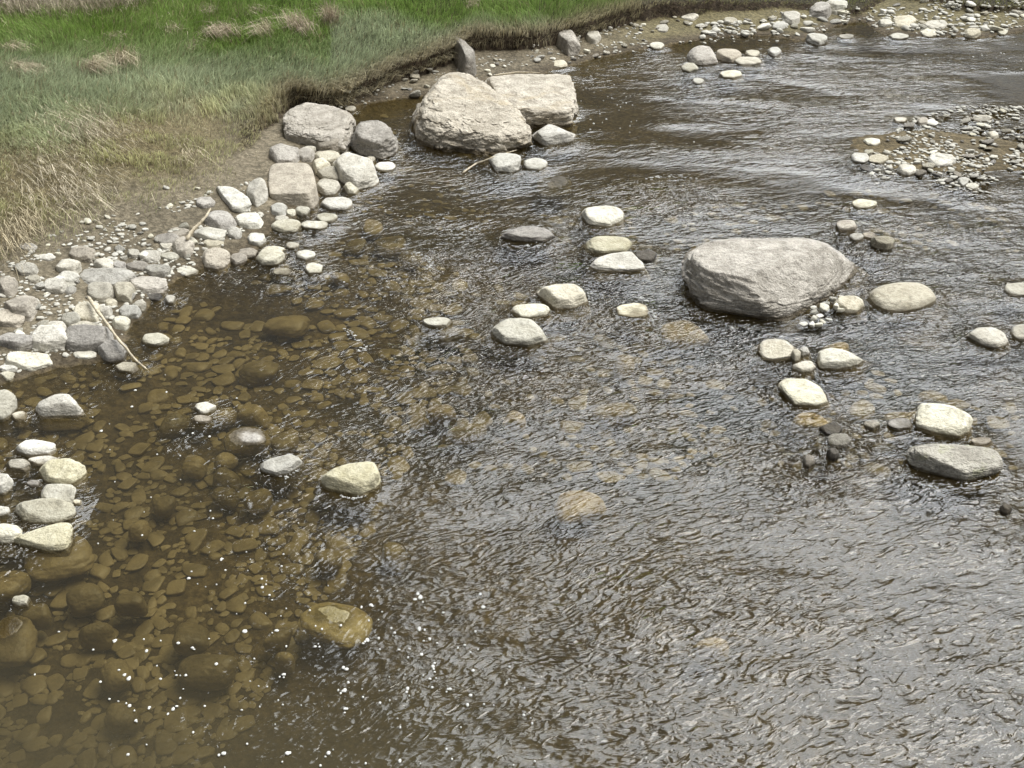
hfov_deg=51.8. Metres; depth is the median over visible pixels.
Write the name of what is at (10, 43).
dry grass tuft
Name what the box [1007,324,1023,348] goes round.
stone
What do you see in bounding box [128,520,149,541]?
submerged stone
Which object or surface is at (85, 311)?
stone
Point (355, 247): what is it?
submerged stone
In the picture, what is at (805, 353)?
stone
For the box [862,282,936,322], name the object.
boulder
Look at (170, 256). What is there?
stone
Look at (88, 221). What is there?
pebble
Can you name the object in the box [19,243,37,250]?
stone
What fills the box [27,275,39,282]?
stone
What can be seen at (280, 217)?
stone
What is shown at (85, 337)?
stone
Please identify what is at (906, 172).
stone
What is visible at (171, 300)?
stone
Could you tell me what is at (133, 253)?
stone
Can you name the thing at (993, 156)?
pebble
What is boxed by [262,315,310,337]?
submerged stone
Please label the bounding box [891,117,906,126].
stone
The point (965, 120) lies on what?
pebble
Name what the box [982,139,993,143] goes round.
pebble
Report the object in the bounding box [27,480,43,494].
stone
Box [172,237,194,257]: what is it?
stone
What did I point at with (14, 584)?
submerged stone
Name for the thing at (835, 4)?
stone
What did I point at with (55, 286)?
stone
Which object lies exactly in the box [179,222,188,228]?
pebble
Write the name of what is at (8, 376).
stone
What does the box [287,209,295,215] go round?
stone
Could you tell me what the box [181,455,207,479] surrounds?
submerged stone
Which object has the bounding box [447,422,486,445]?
submerged stone
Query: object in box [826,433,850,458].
stone
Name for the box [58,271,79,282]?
stone
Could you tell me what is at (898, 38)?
stone
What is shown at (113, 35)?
dry grass tuft
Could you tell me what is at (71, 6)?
dead grass
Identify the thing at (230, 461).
submerged stone
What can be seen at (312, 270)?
stone
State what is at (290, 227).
stone
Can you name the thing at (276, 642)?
submerged stone
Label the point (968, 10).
pebble
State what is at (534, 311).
stone
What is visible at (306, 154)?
stone
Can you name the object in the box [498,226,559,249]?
stone
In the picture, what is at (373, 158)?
stone
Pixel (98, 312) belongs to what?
driftwood stick
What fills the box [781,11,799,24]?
stone
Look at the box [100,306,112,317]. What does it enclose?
stone
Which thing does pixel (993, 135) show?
stone
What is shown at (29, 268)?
stone
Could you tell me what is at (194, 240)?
pebble
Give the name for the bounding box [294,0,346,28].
dry grass tuft
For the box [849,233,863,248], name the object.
stone
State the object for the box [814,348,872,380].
stone
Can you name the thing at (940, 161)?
stone
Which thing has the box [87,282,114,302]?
stone
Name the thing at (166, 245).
stone
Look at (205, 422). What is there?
stone
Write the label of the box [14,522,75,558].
stone
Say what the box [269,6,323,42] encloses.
dry grass tuft
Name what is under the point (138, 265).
stone
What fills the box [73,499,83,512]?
stone
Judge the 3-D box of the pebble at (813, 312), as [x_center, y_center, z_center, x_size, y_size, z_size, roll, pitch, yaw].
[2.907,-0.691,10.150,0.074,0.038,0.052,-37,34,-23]
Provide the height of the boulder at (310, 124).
0.515 m
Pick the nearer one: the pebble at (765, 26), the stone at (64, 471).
the stone at (64, 471)
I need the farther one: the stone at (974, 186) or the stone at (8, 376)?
the stone at (974, 186)
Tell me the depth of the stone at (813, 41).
18.20 m
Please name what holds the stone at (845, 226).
in the river water
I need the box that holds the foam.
[12,37,1021,767]
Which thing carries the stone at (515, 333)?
in the river water
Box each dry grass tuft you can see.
[0,186,86,279]
[1,37,29,55]
[1,54,59,77]
[5,140,130,224]
[26,96,147,164]
[70,52,127,77]
[93,40,147,70]
[98,27,130,42]
[156,20,182,34]
[173,132,214,174]
[179,38,206,52]
[182,18,242,41]
[193,0,219,16]
[223,17,278,44]
[239,2,270,19]
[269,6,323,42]
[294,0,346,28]
[460,0,482,10]
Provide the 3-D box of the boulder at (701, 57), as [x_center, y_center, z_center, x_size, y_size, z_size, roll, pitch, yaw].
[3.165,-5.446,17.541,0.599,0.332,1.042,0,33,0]
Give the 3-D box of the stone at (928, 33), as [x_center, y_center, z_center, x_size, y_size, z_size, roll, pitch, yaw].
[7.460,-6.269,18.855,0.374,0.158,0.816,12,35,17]
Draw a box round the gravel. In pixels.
[0,0,1023,373]
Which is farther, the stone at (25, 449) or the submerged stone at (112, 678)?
the stone at (25, 449)
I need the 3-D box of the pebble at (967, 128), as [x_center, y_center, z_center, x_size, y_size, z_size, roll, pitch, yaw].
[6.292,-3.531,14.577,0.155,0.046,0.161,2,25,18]
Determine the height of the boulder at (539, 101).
0.547 m
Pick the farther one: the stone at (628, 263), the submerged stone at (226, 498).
the stone at (628, 263)
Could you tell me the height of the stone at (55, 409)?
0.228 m
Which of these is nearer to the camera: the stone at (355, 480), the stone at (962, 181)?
the stone at (355, 480)
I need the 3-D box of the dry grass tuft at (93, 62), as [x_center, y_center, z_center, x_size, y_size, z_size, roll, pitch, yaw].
[-5.644,-4.448,14.623,0.900,0.412,0.772,21,39,29]
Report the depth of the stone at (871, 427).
8.62 m
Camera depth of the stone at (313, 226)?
11.87 m
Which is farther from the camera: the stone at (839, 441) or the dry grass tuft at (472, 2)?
the dry grass tuft at (472, 2)
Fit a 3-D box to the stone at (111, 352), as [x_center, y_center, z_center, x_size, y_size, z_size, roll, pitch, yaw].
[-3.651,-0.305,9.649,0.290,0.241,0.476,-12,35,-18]
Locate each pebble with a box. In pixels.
[34,282,44,288]
[37,320,48,326]
[65,286,76,294]
[66,282,75,286]
[84,218,91,223]
[115,244,125,251]
[127,224,135,229]
[139,251,147,257]
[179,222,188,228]
[190,237,198,244]
[409,90,420,98]
[410,73,419,78]
[533,57,540,62]
[583,49,590,53]
[695,24,707,27]
[757,23,769,29]
[772,22,788,29]
[790,23,797,28]
[799,322,807,326]
[800,27,814,32]
[803,21,813,25]
[810,309,816,314]
[810,315,816,321]
[815,322,822,326]
[817,17,827,21]
[819,303,828,311]
[829,296,836,301]
[830,19,840,23]
[833,303,838,309]
[837,10,848,14]
[837,308,844,311]
[864,149,872,154]
[880,9,886,13]
[897,136,911,141]
[904,122,914,128]
[915,169,926,176]
[919,24,927,28]
[922,162,934,168]
[927,119,937,125]
[932,173,941,176]
[936,153,947,157]
[944,178,952,182]
[954,171,961,176]
[960,118,970,123]
[961,127,972,130]
[962,154,974,157]
[965,1,975,6]
[966,8,973,12]
[970,173,978,177]
[976,122,988,126]
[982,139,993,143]
[988,25,1003,30]
[989,155,997,158]
[1001,129,1011,132]
[1010,160,1019,163]
[1017,143,1023,149]
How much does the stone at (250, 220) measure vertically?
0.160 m
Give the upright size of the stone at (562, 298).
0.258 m
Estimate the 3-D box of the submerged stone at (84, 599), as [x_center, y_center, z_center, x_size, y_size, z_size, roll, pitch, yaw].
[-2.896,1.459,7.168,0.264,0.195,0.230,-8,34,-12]
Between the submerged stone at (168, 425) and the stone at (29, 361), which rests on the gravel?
the stone at (29, 361)
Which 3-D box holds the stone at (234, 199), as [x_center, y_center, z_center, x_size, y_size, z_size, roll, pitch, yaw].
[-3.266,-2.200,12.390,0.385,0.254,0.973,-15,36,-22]
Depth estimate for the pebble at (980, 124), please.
14.67 m
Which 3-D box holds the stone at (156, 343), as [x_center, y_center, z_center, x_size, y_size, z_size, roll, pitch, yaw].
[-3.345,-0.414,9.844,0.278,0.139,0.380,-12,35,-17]
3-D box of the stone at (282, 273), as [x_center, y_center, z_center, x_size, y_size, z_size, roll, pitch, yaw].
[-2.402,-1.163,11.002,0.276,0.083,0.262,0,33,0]
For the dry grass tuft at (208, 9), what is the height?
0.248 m
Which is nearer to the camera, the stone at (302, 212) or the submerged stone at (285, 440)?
the submerged stone at (285, 440)
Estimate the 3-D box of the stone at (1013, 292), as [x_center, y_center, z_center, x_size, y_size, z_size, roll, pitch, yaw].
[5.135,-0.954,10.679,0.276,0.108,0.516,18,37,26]
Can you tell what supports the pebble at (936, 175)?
on the gravel
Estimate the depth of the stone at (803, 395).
8.96 m
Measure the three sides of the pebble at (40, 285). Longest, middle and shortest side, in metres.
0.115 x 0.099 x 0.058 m
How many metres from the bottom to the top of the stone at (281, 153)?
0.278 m
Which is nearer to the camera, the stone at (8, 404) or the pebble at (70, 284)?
the stone at (8, 404)
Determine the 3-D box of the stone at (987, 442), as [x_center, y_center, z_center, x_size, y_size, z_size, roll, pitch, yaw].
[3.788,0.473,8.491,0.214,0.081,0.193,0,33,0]
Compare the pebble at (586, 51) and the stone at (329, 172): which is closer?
the stone at (329, 172)
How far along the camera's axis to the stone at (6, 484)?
7.91 m
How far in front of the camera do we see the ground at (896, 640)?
8.77 m
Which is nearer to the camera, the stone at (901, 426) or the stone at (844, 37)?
the stone at (901, 426)
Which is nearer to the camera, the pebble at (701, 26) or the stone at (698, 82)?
the stone at (698, 82)
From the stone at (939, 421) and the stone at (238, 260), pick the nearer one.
the stone at (939, 421)
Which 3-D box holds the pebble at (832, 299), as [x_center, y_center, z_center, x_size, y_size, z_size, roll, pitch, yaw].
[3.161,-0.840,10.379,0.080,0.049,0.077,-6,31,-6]
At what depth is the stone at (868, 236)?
11.67 m
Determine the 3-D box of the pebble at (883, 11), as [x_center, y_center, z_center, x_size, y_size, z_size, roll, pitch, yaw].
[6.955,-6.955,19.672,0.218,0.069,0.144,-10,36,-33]
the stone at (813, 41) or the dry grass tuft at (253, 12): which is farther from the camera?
the stone at (813, 41)
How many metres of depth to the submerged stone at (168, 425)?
8.77 m
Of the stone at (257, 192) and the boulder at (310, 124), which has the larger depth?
the boulder at (310, 124)
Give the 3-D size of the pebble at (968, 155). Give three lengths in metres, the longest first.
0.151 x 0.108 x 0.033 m
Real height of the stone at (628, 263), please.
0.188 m
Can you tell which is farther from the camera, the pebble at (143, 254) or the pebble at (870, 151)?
the pebble at (870, 151)
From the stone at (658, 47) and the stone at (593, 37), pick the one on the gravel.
the stone at (593, 37)
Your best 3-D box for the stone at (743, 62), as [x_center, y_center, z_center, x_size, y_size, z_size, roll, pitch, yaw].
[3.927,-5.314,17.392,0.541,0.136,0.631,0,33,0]
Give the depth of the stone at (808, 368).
9.34 m
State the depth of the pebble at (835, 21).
19.29 m
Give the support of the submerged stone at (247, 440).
in the river water
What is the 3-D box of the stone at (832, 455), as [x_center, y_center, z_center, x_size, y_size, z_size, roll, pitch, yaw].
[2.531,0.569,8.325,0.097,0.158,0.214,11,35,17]
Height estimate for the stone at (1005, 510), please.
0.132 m
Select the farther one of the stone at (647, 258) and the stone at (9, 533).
the stone at (647, 258)
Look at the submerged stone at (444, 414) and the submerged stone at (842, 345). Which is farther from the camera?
the submerged stone at (842, 345)
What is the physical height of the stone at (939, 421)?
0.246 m
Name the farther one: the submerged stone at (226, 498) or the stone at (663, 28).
the stone at (663, 28)
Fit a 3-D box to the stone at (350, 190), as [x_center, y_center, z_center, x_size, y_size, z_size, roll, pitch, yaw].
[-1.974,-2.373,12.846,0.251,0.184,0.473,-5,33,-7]
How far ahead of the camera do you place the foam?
6.92 m
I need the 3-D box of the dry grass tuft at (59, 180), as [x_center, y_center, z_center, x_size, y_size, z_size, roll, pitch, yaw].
[-4.959,-2.285,11.920,1.440,0.426,1.742,0,33,0]
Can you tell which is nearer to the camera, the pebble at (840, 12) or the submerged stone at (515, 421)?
the submerged stone at (515, 421)
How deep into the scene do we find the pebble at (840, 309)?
10.18 m
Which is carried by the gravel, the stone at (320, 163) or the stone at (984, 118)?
the stone at (984, 118)
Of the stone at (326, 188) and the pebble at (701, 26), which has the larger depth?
the pebble at (701, 26)
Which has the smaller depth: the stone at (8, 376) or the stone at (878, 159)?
the stone at (8, 376)
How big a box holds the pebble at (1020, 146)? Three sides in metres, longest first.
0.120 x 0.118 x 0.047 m
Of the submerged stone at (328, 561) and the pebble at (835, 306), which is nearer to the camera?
the submerged stone at (328, 561)
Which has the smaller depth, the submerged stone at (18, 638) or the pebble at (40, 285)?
the submerged stone at (18, 638)
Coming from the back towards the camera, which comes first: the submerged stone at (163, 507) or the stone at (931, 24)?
the stone at (931, 24)
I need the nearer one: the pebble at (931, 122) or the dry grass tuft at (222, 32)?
the pebble at (931, 122)
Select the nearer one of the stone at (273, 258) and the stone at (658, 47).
the stone at (273, 258)
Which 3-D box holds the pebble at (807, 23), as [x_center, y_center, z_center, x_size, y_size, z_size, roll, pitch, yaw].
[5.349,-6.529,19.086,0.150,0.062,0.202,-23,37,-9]
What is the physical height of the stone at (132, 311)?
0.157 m
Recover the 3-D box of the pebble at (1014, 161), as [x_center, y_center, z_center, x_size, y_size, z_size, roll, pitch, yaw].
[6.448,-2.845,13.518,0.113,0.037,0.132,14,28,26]
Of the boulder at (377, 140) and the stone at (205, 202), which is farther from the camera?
the boulder at (377, 140)
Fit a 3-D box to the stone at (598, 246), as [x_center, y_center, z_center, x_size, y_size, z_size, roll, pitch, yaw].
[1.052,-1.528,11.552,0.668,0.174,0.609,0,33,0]
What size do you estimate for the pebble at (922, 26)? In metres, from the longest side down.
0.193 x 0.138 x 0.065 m
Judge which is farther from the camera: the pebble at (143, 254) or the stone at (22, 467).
the pebble at (143, 254)
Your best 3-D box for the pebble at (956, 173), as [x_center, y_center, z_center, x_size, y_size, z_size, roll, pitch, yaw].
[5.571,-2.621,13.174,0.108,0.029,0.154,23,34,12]
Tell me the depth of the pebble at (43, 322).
9.81 m
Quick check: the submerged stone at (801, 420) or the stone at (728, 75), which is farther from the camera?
the stone at (728, 75)
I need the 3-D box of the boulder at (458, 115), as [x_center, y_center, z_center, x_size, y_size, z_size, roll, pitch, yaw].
[-0.612,-3.960,15.124,1.816,0.815,3.468,0,33,0]
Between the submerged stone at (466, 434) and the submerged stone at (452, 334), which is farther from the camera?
the submerged stone at (452, 334)
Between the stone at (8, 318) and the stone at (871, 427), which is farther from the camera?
the stone at (8, 318)
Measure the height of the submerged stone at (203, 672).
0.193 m
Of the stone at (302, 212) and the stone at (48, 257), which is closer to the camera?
the stone at (48, 257)
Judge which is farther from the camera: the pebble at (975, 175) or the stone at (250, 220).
the pebble at (975, 175)
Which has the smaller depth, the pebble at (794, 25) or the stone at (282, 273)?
the stone at (282, 273)
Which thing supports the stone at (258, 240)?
in the river water
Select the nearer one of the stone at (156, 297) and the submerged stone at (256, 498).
the submerged stone at (256, 498)
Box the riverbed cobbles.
[0,114,1019,742]
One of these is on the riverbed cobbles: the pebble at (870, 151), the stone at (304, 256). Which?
the stone at (304, 256)
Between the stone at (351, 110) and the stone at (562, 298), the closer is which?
the stone at (562, 298)
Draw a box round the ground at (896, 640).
[0,0,1023,767]
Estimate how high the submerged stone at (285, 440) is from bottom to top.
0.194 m
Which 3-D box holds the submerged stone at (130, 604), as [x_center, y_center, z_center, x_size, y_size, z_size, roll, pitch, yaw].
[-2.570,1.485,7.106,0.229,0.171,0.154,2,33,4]
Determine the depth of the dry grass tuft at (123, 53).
14.94 m
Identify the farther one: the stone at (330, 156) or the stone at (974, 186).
the stone at (330, 156)
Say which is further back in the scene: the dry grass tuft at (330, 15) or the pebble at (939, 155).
the dry grass tuft at (330, 15)
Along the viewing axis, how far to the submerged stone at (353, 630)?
6.82 m
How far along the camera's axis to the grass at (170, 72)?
15.47 m
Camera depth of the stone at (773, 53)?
17.63 m
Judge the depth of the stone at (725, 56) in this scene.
17.34 m
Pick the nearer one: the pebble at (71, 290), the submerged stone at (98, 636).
the submerged stone at (98, 636)
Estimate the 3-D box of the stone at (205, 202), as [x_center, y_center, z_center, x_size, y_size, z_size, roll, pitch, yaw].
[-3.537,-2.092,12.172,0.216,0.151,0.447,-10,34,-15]
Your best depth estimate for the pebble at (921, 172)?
13.14 m
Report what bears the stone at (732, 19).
on the gravel
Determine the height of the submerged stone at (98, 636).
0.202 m
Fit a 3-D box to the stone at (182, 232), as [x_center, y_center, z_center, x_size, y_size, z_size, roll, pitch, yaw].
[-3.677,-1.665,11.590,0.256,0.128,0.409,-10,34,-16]
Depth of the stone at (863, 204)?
12.37 m
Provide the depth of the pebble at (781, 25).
18.86 m
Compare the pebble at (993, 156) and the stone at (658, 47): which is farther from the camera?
the stone at (658, 47)
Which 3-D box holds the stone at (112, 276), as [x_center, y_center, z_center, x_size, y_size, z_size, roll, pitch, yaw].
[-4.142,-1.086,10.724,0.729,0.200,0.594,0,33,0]
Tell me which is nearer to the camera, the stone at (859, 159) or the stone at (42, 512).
the stone at (42, 512)
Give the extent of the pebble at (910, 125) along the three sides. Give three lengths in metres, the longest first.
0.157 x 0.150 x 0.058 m
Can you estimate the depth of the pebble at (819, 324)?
9.93 m
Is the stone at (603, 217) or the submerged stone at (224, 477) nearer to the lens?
the submerged stone at (224, 477)
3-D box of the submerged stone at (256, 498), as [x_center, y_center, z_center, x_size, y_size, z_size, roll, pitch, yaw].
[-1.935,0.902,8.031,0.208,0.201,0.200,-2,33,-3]
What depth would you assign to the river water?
6.05 m
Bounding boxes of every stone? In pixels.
[0,276,18,296]
[0,309,24,327]
[0,332,32,350]
[0,365,17,371]
[0,371,14,382]
[0,389,17,435]
[0,473,13,506]
[0,506,13,524]
[0,523,22,557]
[0,570,31,602]
[0,615,37,667]
[4,295,40,321]
[4,459,30,478]
[5,351,52,370]
[11,595,32,615]
[12,411,30,427]
[12,439,58,459]
[12,498,76,533]
[13,262,38,275]
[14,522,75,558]
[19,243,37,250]
[20,603,52,629]
[24,536,94,581]
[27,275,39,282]
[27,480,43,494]
[28,456,58,471]
[30,325,66,351]
[32,394,89,430]
[36,458,87,495]
[38,254,55,260]
[41,484,75,503]
[44,278,66,293]
[48,321,66,329]
[56,259,81,273]
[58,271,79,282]
[61,312,80,326]
[65,324,113,351]
[66,583,105,616]
[69,246,95,262]
[71,321,98,325]
[73,351,96,358]
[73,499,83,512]
[74,301,99,321]
[78,622,114,650]
[80,268,135,285]
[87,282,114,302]
[94,258,113,267]
[97,340,128,364]
[99,659,133,692]
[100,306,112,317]
[104,299,116,305]
[104,702,141,733]
[112,316,129,331]
[113,261,125,267]
[113,282,135,302]
[113,362,142,378]
[114,591,148,616]
[119,305,141,318]
[126,261,148,270]
[127,249,139,258]
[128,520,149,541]
[129,276,167,295]
[134,300,145,312]
[140,250,160,262]
[140,333,169,354]
[144,264,170,277]
[147,293,163,302]
[152,495,175,518]
[156,233,178,243]
[159,412,190,439]
[160,243,172,250]
[161,252,179,260]
[165,295,177,309]
[167,227,188,236]
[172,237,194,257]
[172,622,209,655]
[177,266,197,277]
[178,654,238,690]
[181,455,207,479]
[189,415,213,429]
[191,402,216,419]
[194,227,226,241]
[196,197,215,208]
[202,247,230,275]
[203,239,223,248]
[204,210,236,229]
[211,487,238,509]
[213,408,237,429]
[213,467,240,491]
[214,452,237,471]
[216,186,251,212]
[223,426,270,454]
[227,227,241,238]
[230,253,246,268]
[235,212,263,228]
[237,404,269,428]
[238,360,279,387]
[239,248,258,259]
[244,488,272,513]
[246,178,267,206]
[247,233,266,247]
[254,454,309,486]
[255,248,285,271]
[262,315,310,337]
[263,246,287,257]
[263,627,292,653]
[269,143,299,162]
[269,268,295,280]
[270,203,286,215]
[270,431,298,456]
[271,219,303,240]
[274,652,294,675]
[275,215,288,219]
[285,242,299,256]
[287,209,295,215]
[294,250,314,267]
[295,206,309,220]
[299,147,315,161]
[300,602,372,648]
[301,221,327,234]
[303,263,322,281]
[312,157,330,174]
[313,461,381,510]
[314,549,342,573]
[315,137,347,153]
[315,150,340,165]
[316,179,340,198]
[316,213,337,228]
[317,166,339,182]
[321,197,353,217]
[331,272,349,287]
[341,182,360,202]
[344,238,365,255]
[345,106,355,115]
[363,219,382,239]
[367,156,376,165]
[373,236,405,257]
[375,162,397,177]
[382,542,406,573]
[399,250,421,269]
[420,317,452,334]
[425,404,455,424]
[435,327,464,345]
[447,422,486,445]
[484,318,552,357]
[486,153,520,182]
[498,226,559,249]
[502,411,525,432]
[509,303,552,325]
[523,158,547,177]
[528,283,590,322]
[536,176,571,199]
[554,60,567,69]
[554,490,605,524]
[576,205,624,235]
[578,236,636,261]
[586,31,600,43]
[586,251,650,281]
[591,403,637,427]
[613,354,634,378]
[616,303,649,323]
[635,250,659,269]
[649,42,663,54]
[656,24,668,32]
[659,320,708,349]
[681,13,698,20]
[681,63,697,77]
[691,78,705,89]
[691,637,728,661]
[716,48,741,69]
[718,70,743,83]
[723,17,736,24]
[735,57,764,70]
[743,50,761,58]
[752,339,795,368]
[767,47,780,62]
[773,378,831,415]
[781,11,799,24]
[789,412,827,434]
[791,349,800,365]
[792,361,816,380]
[799,347,811,361]
[801,455,814,478]
[805,33,826,51]
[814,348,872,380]
[818,423,843,444]
[823,342,848,351]
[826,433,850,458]
[826,448,838,470]
[827,0,847,14]
[833,220,857,238]
[834,295,866,322]
[836,34,853,41]
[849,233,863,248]
[851,153,868,165]
[851,199,879,215]
[859,165,871,176]
[863,138,879,145]
[863,232,876,243]
[864,420,880,437]
[866,236,896,258]
[869,154,888,165]
[878,19,891,26]
[887,418,913,435]
[888,33,908,43]
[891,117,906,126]
[892,15,916,27]
[896,164,915,181]
[915,117,929,128]
[915,403,972,444]
[920,28,936,39]
[925,20,947,28]
[928,153,953,166]
[955,177,968,192]
[958,327,1010,358]
[963,28,980,40]
[965,183,979,196]
[971,115,993,125]
[971,437,994,448]
[986,131,997,139]
[997,28,1007,37]
[999,504,1011,524]
[1001,282,1023,303]
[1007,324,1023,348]
[1011,10,1023,14]
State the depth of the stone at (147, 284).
10.56 m
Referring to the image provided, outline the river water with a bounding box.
[0,33,1023,767]
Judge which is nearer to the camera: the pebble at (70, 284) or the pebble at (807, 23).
the pebble at (70, 284)
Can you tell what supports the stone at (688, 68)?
in the river water
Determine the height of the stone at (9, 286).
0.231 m
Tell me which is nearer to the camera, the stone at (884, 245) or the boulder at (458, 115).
the stone at (884, 245)
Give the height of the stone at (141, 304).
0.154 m
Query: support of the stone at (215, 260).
in the river water
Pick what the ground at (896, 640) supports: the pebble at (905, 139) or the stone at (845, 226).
the pebble at (905, 139)
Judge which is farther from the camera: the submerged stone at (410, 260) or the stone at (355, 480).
the submerged stone at (410, 260)
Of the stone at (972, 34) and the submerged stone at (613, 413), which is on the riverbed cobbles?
the submerged stone at (613, 413)
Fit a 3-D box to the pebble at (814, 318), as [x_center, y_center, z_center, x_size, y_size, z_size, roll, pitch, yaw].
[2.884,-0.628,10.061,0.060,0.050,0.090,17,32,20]
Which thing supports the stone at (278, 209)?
in the river water
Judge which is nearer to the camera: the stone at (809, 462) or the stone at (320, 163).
the stone at (809, 462)
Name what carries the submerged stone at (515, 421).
in the river water
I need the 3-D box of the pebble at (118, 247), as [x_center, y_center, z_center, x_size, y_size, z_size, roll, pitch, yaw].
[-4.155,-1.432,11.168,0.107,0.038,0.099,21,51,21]
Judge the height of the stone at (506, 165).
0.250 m
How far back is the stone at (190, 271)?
10.94 m
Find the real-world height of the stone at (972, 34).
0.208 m
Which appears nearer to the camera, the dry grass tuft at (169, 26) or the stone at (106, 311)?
the stone at (106, 311)
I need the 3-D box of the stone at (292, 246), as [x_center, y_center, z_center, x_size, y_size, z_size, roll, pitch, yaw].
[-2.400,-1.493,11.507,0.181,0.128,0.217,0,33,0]
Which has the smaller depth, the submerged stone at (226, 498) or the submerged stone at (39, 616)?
the submerged stone at (39, 616)
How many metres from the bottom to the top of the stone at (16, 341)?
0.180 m
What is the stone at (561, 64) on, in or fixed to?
on the ground at (896, 640)
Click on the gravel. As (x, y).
(780, 30)
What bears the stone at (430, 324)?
in the river water
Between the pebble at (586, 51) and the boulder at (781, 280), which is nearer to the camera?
the boulder at (781, 280)
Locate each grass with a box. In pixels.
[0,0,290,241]
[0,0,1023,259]
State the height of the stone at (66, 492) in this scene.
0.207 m
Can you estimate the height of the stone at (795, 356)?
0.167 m
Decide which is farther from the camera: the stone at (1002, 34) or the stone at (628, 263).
the stone at (1002, 34)
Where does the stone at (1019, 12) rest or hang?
on the gravel
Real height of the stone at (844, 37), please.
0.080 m
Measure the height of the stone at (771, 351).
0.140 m
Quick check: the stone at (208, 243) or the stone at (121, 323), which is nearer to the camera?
the stone at (121, 323)
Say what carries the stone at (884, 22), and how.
on the gravel
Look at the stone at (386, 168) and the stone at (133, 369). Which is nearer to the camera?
the stone at (133, 369)
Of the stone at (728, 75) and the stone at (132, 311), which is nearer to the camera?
the stone at (132, 311)
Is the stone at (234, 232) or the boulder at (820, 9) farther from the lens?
the boulder at (820, 9)
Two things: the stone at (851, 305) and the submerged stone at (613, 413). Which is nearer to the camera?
the submerged stone at (613, 413)
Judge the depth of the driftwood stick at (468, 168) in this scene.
13.47 m
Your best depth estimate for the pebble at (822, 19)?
19.31 m
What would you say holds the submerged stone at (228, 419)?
on the riverbed cobbles
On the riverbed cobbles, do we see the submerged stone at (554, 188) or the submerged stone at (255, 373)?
the submerged stone at (255, 373)
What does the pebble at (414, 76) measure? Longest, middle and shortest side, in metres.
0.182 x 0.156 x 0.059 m
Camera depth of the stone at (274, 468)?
8.12 m
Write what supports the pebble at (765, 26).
on the ground at (896, 640)
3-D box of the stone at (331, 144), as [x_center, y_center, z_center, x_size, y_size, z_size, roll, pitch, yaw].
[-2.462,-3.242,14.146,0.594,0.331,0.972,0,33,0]
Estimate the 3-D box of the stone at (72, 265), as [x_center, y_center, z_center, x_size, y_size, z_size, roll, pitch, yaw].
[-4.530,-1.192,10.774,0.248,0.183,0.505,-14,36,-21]
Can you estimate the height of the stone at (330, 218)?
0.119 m
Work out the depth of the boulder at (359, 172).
12.94 m
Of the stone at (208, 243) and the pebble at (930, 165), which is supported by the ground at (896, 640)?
the pebble at (930, 165)
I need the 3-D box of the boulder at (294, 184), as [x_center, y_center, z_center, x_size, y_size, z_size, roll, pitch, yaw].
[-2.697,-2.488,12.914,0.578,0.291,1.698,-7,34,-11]
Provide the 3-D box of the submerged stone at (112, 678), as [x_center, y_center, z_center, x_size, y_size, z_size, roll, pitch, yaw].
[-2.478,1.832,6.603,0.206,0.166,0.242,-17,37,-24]
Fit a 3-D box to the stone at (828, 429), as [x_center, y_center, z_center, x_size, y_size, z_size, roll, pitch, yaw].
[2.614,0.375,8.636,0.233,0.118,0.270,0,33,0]
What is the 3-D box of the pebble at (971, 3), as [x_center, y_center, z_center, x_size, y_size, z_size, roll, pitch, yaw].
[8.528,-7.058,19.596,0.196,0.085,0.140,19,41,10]
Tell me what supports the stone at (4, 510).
in the river water
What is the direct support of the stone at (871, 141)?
in the river water
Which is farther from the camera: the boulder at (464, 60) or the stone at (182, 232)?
the boulder at (464, 60)
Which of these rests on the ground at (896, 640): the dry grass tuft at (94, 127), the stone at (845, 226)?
the dry grass tuft at (94, 127)
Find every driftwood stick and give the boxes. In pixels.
[87,295,152,375]
[185,208,210,239]
[462,150,515,172]
[494,72,538,75]
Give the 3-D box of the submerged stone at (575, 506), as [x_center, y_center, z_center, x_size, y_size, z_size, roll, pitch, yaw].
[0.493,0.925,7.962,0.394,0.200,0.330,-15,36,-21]
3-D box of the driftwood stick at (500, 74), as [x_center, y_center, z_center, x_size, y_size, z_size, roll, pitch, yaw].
[0.079,-4.848,16.448,0.756,0.058,0.062,-11,35,-16]
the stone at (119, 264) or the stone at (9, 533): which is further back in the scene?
the stone at (119, 264)
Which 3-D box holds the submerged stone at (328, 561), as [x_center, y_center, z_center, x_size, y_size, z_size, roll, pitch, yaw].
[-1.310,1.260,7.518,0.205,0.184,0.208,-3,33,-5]
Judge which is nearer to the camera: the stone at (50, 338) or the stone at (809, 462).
the stone at (809, 462)
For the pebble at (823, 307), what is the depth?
10.19 m
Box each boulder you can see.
[268,163,319,213]
[283,102,355,153]
[332,152,382,198]
[350,120,404,165]
[409,72,532,173]
[454,36,476,75]
[485,74,579,133]
[530,124,579,157]
[556,30,580,56]
[680,237,869,335]
[686,45,718,74]
[809,1,831,18]
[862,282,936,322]
[901,444,1002,494]
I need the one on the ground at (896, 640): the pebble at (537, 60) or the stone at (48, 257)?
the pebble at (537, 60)
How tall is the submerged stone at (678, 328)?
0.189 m
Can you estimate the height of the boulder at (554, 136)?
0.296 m
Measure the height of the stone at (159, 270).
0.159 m
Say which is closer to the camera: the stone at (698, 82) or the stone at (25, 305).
the stone at (25, 305)
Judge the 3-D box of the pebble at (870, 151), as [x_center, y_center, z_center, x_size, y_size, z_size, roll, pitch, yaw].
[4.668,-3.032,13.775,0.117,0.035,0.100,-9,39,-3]

